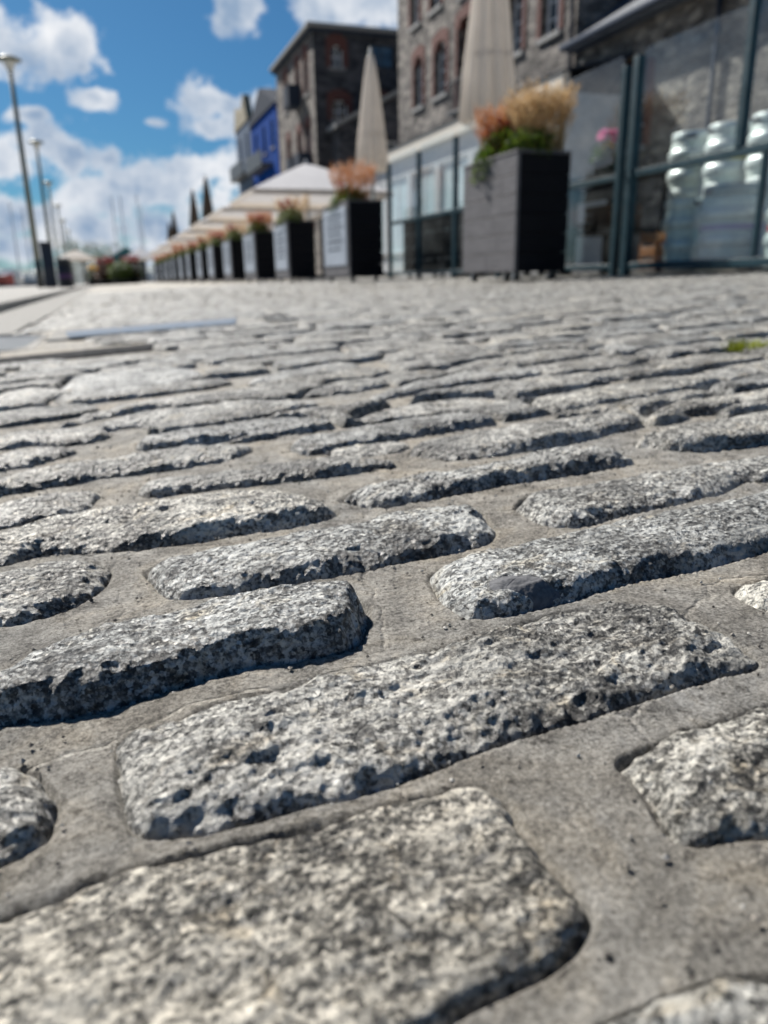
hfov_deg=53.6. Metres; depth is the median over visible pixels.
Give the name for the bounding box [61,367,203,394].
cobblestone
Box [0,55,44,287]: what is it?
street lamp
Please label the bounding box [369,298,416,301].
cobblestone
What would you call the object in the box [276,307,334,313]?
cobblestone
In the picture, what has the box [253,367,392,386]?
cobblestone
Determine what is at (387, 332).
cobblestone
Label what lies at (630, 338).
cobblestone
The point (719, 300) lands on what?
cobblestone
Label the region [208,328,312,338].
cobblestone
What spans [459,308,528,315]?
cobblestone
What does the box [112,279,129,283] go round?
bush tub
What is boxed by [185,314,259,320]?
cobblestone
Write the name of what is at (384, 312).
cobblestone
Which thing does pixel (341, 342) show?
cobblestone
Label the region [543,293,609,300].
cobblestone
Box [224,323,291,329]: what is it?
cobblestone
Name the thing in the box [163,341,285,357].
cobblestone
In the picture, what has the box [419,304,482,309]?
cobblestone
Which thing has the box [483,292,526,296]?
cobblestone
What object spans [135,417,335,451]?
cobblestone
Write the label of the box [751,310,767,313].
cobblestone
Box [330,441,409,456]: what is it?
cobblestone
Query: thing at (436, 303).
cobblestone
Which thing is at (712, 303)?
cobblestone
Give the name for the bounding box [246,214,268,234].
flowering plant
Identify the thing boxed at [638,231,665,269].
plastic crate
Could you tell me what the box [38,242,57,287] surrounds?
information pillar
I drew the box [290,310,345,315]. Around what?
cobblestone
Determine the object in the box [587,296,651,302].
cobblestone
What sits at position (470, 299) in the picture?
cobblestone
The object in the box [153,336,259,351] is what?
cobblestone
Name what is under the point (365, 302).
cobblestone
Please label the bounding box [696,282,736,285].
cobblestone
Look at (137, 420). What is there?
cobblestone
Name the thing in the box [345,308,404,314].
cobblestone
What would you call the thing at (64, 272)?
litter bin
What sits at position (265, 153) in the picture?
window
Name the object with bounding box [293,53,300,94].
window
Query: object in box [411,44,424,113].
window
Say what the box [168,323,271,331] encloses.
cobblestone
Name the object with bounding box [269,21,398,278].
dark warehouse
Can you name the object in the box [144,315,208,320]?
cobblestone
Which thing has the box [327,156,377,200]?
ornamental grass
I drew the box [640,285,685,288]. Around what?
cobblestone
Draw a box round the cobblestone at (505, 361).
[446,348,576,371]
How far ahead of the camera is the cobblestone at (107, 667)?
0.28 m
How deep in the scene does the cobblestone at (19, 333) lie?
2.47 m
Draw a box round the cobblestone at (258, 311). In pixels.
[241,309,273,312]
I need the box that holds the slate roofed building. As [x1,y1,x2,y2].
[559,0,767,270]
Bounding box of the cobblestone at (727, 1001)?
[611,978,767,1023]
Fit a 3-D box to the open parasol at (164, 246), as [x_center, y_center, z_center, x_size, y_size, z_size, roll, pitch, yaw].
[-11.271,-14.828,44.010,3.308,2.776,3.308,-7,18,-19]
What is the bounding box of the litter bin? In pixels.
[56,257,73,287]
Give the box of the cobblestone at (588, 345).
[502,341,604,356]
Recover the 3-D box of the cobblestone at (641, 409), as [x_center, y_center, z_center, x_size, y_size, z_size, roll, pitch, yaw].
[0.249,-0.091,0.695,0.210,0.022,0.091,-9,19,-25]
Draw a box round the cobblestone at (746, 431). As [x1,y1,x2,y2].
[635,410,767,453]
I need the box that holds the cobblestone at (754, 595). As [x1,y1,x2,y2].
[734,580,767,611]
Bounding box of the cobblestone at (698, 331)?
[669,324,752,335]
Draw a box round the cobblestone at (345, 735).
[116,601,757,840]
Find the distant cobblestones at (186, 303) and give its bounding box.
[44,268,767,319]
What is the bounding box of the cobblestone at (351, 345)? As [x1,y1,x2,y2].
[343,336,429,349]
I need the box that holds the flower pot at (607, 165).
[592,158,615,174]
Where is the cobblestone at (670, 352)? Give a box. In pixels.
[634,338,767,360]
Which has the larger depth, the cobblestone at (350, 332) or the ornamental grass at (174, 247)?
the ornamental grass at (174, 247)
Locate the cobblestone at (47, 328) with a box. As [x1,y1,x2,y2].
[23,327,56,330]
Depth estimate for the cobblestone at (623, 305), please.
2.14 m
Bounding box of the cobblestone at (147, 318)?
[132,316,176,320]
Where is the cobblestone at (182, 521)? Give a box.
[0,490,336,566]
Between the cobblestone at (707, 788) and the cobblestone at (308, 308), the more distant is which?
the cobblestone at (308, 308)
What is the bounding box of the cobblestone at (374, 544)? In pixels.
[147,504,495,600]
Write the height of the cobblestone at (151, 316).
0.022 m
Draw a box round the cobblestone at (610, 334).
[582,327,665,340]
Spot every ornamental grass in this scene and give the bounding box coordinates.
[171,243,184,256]
[186,240,198,250]
[195,233,212,248]
[206,229,228,244]
[223,220,247,238]
[245,209,272,230]
[273,191,309,221]
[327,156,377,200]
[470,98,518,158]
[500,77,580,150]
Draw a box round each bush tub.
[87,280,100,285]
[99,279,114,284]
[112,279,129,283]
[125,278,140,283]
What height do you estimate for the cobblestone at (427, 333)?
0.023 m
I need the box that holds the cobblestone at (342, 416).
[227,399,390,443]
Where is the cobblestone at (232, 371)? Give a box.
[199,364,270,379]
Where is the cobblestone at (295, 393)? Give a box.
[170,382,333,407]
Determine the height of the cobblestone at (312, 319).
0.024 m
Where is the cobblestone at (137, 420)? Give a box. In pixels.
[96,399,318,433]
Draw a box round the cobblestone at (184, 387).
[52,378,233,404]
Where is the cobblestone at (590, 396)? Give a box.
[531,375,720,413]
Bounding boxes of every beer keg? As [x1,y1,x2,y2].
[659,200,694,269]
[663,197,703,269]
[666,129,708,200]
[695,183,767,268]
[702,120,751,194]
[744,111,767,182]
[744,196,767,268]
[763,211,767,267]
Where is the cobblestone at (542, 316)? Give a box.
[476,314,549,321]
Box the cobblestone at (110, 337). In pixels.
[84,332,157,341]
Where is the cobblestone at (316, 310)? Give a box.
[283,307,352,313]
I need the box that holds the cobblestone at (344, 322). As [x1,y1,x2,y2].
[316,318,401,327]
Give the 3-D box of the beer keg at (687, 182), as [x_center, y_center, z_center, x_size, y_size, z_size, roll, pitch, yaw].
[2.571,-2.865,6.309,0.412,0.500,0.412,-2,17,-4]
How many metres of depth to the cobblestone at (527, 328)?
1.60 m
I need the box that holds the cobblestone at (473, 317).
[445,314,514,320]
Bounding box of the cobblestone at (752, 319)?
[729,314,767,324]
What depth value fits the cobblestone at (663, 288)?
3.28 m
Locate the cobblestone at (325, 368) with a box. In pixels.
[247,362,359,386]
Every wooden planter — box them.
[153,265,163,282]
[157,263,167,282]
[162,262,173,282]
[166,260,178,282]
[171,258,183,282]
[178,256,187,282]
[186,253,203,282]
[196,249,215,282]
[207,245,229,282]
[222,239,248,282]
[242,231,276,282]
[273,220,315,281]
[322,199,383,281]
[462,149,571,281]
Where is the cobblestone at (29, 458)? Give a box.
[0,447,77,472]
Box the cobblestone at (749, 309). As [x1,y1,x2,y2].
[726,306,767,312]
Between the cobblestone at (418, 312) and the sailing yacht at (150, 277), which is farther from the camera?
the sailing yacht at (150, 277)
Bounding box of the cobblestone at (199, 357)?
[138,348,272,363]
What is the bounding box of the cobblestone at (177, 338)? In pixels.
[145,333,223,343]
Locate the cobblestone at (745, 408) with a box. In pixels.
[714,400,767,420]
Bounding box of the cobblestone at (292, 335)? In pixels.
[264,329,365,338]
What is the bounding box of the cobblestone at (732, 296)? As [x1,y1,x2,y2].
[707,293,764,299]
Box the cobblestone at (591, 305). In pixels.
[552,301,637,308]
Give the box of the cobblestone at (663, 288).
[635,287,688,290]
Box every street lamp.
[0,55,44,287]
[28,140,57,283]
[43,181,59,258]
[53,204,64,254]
[60,219,67,252]
[65,230,75,284]
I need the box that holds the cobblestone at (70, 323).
[45,321,88,325]
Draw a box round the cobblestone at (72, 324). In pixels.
[44,321,111,327]
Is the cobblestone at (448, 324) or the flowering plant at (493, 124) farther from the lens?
the flowering plant at (493, 124)
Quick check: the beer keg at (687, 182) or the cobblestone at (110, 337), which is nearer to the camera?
the cobblestone at (110, 337)
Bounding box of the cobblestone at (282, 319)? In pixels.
[260,313,342,321]
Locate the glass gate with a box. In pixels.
[611,0,767,276]
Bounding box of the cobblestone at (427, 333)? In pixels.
[389,328,465,337]
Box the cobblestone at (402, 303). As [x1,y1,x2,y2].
[384,299,446,304]
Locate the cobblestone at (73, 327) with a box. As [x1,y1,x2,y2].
[49,323,123,330]
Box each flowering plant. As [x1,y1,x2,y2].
[166,252,172,260]
[172,250,179,258]
[178,246,186,256]
[186,243,197,253]
[196,238,208,250]
[209,232,223,246]
[225,224,242,240]
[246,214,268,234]
[276,198,304,224]
[327,182,362,212]
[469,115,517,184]
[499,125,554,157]
[589,128,617,164]
[598,142,615,160]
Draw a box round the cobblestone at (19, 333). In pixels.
[11,332,29,335]
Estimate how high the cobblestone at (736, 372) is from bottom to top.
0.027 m
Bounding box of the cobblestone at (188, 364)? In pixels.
[99,360,196,372]
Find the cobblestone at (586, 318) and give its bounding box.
[563,313,635,321]
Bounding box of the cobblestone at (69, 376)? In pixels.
[0,371,86,383]
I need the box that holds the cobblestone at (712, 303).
[673,300,749,305]
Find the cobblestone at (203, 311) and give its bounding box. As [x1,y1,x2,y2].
[170,309,235,314]
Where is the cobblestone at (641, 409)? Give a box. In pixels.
[554,389,725,425]
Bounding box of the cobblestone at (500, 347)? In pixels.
[484,337,586,351]
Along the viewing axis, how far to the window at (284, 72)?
50.12 m
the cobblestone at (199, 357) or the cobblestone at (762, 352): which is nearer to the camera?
the cobblestone at (762, 352)
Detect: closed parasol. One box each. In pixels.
[167,221,170,240]
[171,211,178,238]
[189,189,199,280]
[202,175,213,280]
[356,47,397,276]
[458,0,515,274]
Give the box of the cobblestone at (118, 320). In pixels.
[89,318,146,322]
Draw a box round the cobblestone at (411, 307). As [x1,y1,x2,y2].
[371,304,444,310]
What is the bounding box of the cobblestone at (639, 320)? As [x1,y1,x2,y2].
[606,317,674,325]
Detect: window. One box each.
[263,128,266,156]
[270,120,274,149]
[282,67,288,115]
[285,131,291,158]
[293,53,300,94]
[296,123,302,152]
[301,44,309,98]
[304,116,312,164]
[326,33,347,70]
[327,89,352,123]
[369,44,393,67]
[369,184,384,257]
[380,90,392,104]
[385,176,406,256]
[386,142,396,163]
[408,0,421,33]
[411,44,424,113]
[412,166,434,247]
[427,0,443,17]
[431,27,448,102]
[441,154,467,229]
[454,0,471,117]
[513,0,526,58]
[536,0,564,45]
[620,56,655,155]
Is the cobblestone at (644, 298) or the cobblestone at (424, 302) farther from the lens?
the cobblestone at (424, 302)
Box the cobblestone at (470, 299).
[454,298,480,300]
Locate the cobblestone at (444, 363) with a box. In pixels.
[387,351,503,372]
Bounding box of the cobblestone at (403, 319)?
[398,313,461,321]
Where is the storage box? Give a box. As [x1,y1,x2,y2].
[584,204,641,230]
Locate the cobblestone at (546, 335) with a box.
[487,330,592,343]
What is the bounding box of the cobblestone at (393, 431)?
[290,412,497,455]
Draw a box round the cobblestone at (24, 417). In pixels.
[0,403,100,428]
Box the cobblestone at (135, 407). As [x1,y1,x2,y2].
[57,393,212,429]
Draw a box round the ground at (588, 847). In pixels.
[0,269,767,1023]
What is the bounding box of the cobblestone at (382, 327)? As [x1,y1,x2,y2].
[370,321,441,329]
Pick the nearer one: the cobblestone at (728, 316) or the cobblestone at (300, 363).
the cobblestone at (300, 363)
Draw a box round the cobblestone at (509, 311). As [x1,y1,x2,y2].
[471,308,551,315]
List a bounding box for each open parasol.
[54,249,96,284]
[123,247,154,281]
[149,247,189,254]
[157,243,198,249]
[166,234,226,280]
[178,227,248,237]
[191,216,278,279]
[207,203,322,278]
[230,159,393,278]
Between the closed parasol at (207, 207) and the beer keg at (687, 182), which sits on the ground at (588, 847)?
the closed parasol at (207, 207)
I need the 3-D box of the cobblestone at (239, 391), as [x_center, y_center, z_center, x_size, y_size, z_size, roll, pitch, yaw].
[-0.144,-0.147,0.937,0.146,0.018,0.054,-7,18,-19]
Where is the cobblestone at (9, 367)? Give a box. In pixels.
[0,359,65,371]
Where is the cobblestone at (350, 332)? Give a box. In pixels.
[296,329,378,338]
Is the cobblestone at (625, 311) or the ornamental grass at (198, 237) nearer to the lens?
the cobblestone at (625, 311)
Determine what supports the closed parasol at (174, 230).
on the ground at (588, 847)
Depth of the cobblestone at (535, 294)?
3.37 m
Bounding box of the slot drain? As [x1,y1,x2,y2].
[0,342,161,363]
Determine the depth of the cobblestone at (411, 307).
2.77 m
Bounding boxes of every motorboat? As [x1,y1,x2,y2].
[0,269,23,284]
[0,274,14,285]
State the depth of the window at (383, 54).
45.12 m
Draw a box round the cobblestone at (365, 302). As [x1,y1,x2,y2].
[342,300,388,303]
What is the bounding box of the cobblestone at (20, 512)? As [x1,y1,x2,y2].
[0,491,100,529]
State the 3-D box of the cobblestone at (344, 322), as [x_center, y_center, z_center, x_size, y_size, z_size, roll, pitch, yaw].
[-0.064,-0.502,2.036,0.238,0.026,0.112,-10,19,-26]
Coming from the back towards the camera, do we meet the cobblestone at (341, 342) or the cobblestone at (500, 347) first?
the cobblestone at (341, 342)
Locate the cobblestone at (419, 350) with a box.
[382,344,478,360]
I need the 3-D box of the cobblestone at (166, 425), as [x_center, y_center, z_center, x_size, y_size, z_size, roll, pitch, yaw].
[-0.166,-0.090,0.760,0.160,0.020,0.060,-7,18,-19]
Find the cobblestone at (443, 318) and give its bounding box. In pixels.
[405,315,469,322]
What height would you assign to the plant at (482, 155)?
0.529 m
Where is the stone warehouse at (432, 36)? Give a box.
[398,0,621,273]
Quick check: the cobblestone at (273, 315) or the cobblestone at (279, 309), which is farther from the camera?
the cobblestone at (279, 309)
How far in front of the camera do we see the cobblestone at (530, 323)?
1.66 m
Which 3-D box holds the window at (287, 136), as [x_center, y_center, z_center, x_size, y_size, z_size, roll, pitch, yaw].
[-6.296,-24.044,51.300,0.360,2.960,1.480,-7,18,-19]
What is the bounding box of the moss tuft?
[718,337,767,351]
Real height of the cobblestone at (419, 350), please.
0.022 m
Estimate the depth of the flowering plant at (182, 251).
29.29 m
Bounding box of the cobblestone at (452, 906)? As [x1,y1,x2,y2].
[0,787,589,1023]
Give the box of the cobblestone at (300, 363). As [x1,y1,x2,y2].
[271,351,385,371]
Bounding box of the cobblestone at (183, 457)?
[0,443,252,497]
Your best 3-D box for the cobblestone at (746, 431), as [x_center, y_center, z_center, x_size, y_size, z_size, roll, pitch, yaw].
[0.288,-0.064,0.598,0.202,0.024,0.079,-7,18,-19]
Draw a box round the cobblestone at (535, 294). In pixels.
[515,293,555,297]
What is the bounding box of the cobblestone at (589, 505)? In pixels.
[516,456,767,528]
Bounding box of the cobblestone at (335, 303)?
[319,302,366,304]
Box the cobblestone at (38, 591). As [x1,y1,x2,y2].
[0,560,111,626]
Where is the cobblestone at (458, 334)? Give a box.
[428,326,523,339]
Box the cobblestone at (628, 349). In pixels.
[595,335,722,355]
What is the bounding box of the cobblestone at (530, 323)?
[475,319,562,328]
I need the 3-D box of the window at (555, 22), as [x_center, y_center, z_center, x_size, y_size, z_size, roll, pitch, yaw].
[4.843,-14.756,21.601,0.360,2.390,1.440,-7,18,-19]
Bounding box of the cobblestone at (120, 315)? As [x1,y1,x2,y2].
[97,313,147,317]
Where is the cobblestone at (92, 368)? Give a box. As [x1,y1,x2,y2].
[7,361,126,375]
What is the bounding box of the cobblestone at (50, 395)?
[0,387,64,403]
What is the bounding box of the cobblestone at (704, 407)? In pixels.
[649,389,767,417]
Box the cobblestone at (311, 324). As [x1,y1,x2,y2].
[300,317,386,326]
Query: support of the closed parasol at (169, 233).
on the ground at (588, 847)
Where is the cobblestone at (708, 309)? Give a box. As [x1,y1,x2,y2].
[678,306,746,313]
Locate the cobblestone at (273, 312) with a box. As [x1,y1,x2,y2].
[265,309,319,314]
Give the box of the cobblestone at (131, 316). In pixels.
[107,315,159,318]
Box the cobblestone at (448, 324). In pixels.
[384,320,477,329]
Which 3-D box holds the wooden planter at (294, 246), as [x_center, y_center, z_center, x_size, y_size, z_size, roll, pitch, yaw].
[-1.590,-4.588,13.452,0.491,1.000,1.212,-7,18,-18]
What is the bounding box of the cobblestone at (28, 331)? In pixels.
[21,329,42,333]
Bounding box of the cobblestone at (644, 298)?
[622,296,675,300]
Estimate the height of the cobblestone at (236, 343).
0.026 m
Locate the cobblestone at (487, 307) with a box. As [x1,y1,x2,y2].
[467,304,523,311]
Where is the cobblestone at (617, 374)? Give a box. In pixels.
[521,367,653,383]
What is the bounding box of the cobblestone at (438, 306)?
[408,303,478,309]
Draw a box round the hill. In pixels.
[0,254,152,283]
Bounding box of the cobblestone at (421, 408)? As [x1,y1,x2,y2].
[359,398,507,422]
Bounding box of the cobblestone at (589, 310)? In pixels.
[546,307,622,315]
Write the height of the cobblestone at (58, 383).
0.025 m
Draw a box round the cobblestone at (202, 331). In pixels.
[126,329,217,338]
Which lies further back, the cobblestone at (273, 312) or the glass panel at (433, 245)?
the glass panel at (433, 245)
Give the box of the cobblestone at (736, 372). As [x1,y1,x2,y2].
[696,360,767,381]
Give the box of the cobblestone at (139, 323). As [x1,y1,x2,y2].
[99,320,178,326]
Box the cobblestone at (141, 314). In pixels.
[110,312,166,317]
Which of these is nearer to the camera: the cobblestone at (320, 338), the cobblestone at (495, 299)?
the cobblestone at (320, 338)
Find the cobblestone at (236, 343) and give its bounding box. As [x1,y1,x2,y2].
[178,337,294,350]
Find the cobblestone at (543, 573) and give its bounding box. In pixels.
[430,490,767,619]
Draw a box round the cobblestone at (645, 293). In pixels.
[615,292,668,296]
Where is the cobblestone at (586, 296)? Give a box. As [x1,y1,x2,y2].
[554,295,615,299]
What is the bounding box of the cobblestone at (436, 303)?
[413,302,456,305]
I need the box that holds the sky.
[0,0,397,269]
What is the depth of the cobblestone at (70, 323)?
3.10 m
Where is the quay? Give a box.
[0,284,87,296]
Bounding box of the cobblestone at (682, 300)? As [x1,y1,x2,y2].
[647,297,715,303]
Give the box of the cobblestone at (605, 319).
[588,311,680,322]
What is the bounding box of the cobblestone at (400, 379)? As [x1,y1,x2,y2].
[377,365,506,386]
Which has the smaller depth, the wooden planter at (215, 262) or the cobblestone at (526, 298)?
the cobblestone at (526, 298)
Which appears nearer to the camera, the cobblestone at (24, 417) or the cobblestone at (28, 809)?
the cobblestone at (28, 809)
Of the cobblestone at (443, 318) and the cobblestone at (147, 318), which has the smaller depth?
the cobblestone at (443, 318)
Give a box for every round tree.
[58,235,104,283]
[79,237,121,266]
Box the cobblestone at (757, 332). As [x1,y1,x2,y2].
[707,326,767,339]
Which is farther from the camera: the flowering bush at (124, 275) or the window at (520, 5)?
the flowering bush at (124, 275)
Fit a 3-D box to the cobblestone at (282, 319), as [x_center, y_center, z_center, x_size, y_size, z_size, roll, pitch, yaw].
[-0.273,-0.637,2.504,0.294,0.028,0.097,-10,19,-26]
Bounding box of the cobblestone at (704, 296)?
[689,293,737,297]
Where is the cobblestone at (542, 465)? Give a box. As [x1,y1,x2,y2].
[344,445,633,508]
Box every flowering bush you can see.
[85,264,99,280]
[94,256,117,280]
[107,258,134,279]
[120,255,143,278]
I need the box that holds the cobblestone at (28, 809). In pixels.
[0,767,56,867]
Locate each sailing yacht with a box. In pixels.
[0,202,44,285]
[19,209,42,277]
[110,196,119,250]
[119,195,131,248]
[123,195,164,281]
[133,207,170,281]
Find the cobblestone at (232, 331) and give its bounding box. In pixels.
[206,324,296,333]
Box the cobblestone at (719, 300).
[683,298,751,302]
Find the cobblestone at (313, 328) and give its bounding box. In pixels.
[233,327,316,333]
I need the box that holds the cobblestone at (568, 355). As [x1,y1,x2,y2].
[507,349,601,367]
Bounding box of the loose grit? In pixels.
[0,372,767,1023]
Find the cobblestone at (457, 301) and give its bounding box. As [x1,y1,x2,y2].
[428,300,466,302]
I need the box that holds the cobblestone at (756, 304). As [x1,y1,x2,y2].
[742,303,767,306]
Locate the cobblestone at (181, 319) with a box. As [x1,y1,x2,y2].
[130,318,187,322]
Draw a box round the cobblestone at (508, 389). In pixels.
[407,379,609,404]
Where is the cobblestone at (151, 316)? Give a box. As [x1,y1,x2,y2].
[131,315,169,317]
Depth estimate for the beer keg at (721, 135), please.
5.81 m
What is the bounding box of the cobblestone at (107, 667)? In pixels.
[0,581,367,728]
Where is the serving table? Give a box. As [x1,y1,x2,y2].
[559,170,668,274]
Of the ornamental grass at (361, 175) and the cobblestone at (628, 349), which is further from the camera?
the ornamental grass at (361, 175)
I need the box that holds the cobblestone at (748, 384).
[709,373,767,395]
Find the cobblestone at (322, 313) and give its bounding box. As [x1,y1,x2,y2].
[287,311,358,316]
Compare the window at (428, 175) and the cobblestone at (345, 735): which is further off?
the window at (428, 175)
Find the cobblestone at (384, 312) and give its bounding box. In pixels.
[360,310,414,314]
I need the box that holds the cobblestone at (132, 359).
[18,353,163,371]
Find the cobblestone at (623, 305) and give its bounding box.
[585,303,649,307]
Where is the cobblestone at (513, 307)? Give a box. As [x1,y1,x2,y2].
[473,305,535,311]
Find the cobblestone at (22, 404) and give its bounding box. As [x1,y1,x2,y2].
[0,397,49,411]
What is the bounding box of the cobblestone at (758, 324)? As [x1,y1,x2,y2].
[743,321,767,326]
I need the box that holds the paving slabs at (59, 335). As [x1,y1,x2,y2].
[45,317,273,341]
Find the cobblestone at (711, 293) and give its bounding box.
[671,291,737,296]
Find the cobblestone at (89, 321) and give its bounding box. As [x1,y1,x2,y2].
[49,318,121,324]
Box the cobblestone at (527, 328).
[520,320,598,330]
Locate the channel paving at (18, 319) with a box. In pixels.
[0,285,95,335]
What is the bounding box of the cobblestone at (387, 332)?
[368,326,448,335]
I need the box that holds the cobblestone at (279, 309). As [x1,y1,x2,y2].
[263,308,300,311]
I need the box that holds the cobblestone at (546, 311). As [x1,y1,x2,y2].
[514,308,588,314]
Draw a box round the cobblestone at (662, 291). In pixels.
[616,290,674,295]
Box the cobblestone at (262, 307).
[238,305,283,310]
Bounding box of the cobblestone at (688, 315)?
[668,311,731,319]
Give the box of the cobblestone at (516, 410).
[364,397,552,425]
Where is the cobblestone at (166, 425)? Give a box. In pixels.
[143,407,289,434]
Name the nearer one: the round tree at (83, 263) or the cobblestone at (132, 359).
the cobblestone at (132, 359)
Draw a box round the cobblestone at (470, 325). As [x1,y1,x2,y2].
[449,318,541,328]
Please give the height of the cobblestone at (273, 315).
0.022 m
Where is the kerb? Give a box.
[0,285,90,312]
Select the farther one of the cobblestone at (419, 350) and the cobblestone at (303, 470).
the cobblestone at (419, 350)
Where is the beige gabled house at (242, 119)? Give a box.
[230,94,253,194]
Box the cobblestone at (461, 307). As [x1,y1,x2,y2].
[434,303,504,310]
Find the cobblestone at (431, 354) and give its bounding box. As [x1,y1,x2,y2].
[379,347,486,363]
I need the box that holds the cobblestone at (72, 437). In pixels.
[0,426,111,450]
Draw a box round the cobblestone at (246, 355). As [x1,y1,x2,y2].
[201,344,340,364]
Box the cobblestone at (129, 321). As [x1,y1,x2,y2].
[66,320,136,327]
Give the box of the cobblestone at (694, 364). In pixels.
[611,353,764,380]
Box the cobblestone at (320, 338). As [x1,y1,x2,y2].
[293,334,368,342]
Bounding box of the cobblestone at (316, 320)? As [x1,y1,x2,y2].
[292,315,391,325]
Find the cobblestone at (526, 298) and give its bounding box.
[500,297,548,300]
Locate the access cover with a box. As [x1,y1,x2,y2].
[0,334,47,351]
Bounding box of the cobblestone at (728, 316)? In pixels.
[681,313,760,321]
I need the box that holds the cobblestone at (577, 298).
[567,296,614,300]
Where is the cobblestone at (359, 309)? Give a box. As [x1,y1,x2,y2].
[346,306,400,311]
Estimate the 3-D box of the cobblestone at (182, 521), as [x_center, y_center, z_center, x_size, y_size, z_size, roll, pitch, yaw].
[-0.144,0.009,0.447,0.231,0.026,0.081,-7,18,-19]
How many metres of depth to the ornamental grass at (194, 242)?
26.58 m
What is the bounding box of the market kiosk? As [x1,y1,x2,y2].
[107,247,147,280]
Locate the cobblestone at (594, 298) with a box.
[572,297,618,300]
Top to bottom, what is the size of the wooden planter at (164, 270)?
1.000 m
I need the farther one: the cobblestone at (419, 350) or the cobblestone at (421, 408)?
the cobblestone at (419, 350)
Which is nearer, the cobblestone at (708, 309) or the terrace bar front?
the cobblestone at (708, 309)
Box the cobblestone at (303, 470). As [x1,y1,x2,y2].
[137,455,396,498]
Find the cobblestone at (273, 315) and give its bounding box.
[250,313,297,318]
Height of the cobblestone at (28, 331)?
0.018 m
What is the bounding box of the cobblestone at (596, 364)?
[518,354,648,380]
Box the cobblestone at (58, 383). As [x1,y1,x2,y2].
[0,378,68,394]
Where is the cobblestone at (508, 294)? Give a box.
[486,293,531,296]
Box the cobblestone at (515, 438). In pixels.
[409,412,644,461]
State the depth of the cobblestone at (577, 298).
2.73 m
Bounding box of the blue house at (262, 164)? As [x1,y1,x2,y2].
[245,88,280,279]
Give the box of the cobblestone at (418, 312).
[396,309,451,314]
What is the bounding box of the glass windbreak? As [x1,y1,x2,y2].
[387,65,631,278]
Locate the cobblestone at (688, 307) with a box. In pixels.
[633,305,716,313]
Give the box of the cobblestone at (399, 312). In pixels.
[356,309,433,316]
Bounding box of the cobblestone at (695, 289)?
[675,287,715,290]
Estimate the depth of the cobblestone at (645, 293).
2.85 m
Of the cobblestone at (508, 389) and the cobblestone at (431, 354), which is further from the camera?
the cobblestone at (431, 354)
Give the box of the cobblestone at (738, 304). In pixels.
[713,300,767,306]
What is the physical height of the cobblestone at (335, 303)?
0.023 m
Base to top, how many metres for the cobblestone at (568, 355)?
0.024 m
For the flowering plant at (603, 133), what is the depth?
6.67 m
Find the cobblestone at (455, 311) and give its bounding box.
[388,309,470,318]
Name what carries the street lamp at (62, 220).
on the ground at (588, 847)
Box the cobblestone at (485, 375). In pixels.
[371,367,542,399]
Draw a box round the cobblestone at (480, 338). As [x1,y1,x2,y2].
[463,331,535,342]
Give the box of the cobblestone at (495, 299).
[459,298,507,302]
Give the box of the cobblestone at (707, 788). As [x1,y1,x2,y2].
[621,707,767,848]
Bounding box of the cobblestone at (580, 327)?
[530,323,608,332]
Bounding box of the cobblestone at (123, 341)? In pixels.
[93,333,197,345]
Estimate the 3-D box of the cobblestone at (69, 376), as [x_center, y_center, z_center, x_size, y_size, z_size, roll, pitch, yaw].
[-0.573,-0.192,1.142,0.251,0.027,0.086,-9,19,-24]
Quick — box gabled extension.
[327,89,398,277]
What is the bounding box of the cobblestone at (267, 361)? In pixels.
[218,351,345,367]
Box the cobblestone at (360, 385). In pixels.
[304,378,390,398]
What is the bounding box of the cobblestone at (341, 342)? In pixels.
[277,335,390,348]
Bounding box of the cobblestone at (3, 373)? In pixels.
[0,369,7,376]
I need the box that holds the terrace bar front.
[352,51,633,275]
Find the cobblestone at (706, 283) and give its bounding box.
[686,282,729,285]
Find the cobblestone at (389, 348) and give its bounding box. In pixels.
[346,338,469,353]
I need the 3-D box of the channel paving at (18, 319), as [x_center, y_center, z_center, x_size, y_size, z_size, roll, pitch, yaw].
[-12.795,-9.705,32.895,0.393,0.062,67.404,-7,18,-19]
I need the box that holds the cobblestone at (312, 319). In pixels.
[280,316,353,322]
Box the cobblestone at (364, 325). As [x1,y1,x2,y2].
[316,320,403,330]
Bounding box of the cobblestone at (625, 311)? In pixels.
[599,306,679,313]
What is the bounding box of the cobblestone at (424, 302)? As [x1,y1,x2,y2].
[407,300,450,304]
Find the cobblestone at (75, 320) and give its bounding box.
[59,319,97,322]
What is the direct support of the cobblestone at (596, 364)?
on the ground at (588, 847)
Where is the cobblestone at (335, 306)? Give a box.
[317,303,378,307]
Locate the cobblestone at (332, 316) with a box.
[298,314,356,319]
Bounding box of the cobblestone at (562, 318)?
[543,313,598,320]
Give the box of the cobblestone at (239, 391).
[211,383,322,396]
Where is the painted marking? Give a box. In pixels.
[65,318,235,336]
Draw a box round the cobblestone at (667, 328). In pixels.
[658,319,736,332]
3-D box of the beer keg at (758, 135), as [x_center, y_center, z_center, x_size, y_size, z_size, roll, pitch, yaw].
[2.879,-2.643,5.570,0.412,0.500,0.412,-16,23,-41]
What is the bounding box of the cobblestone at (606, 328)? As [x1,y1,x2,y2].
[588,320,690,333]
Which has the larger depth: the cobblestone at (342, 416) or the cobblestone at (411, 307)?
the cobblestone at (411, 307)
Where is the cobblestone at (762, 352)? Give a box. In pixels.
[738,344,767,358]
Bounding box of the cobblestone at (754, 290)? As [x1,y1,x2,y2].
[738,288,767,291]
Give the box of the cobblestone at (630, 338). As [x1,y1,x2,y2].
[591,332,685,345]

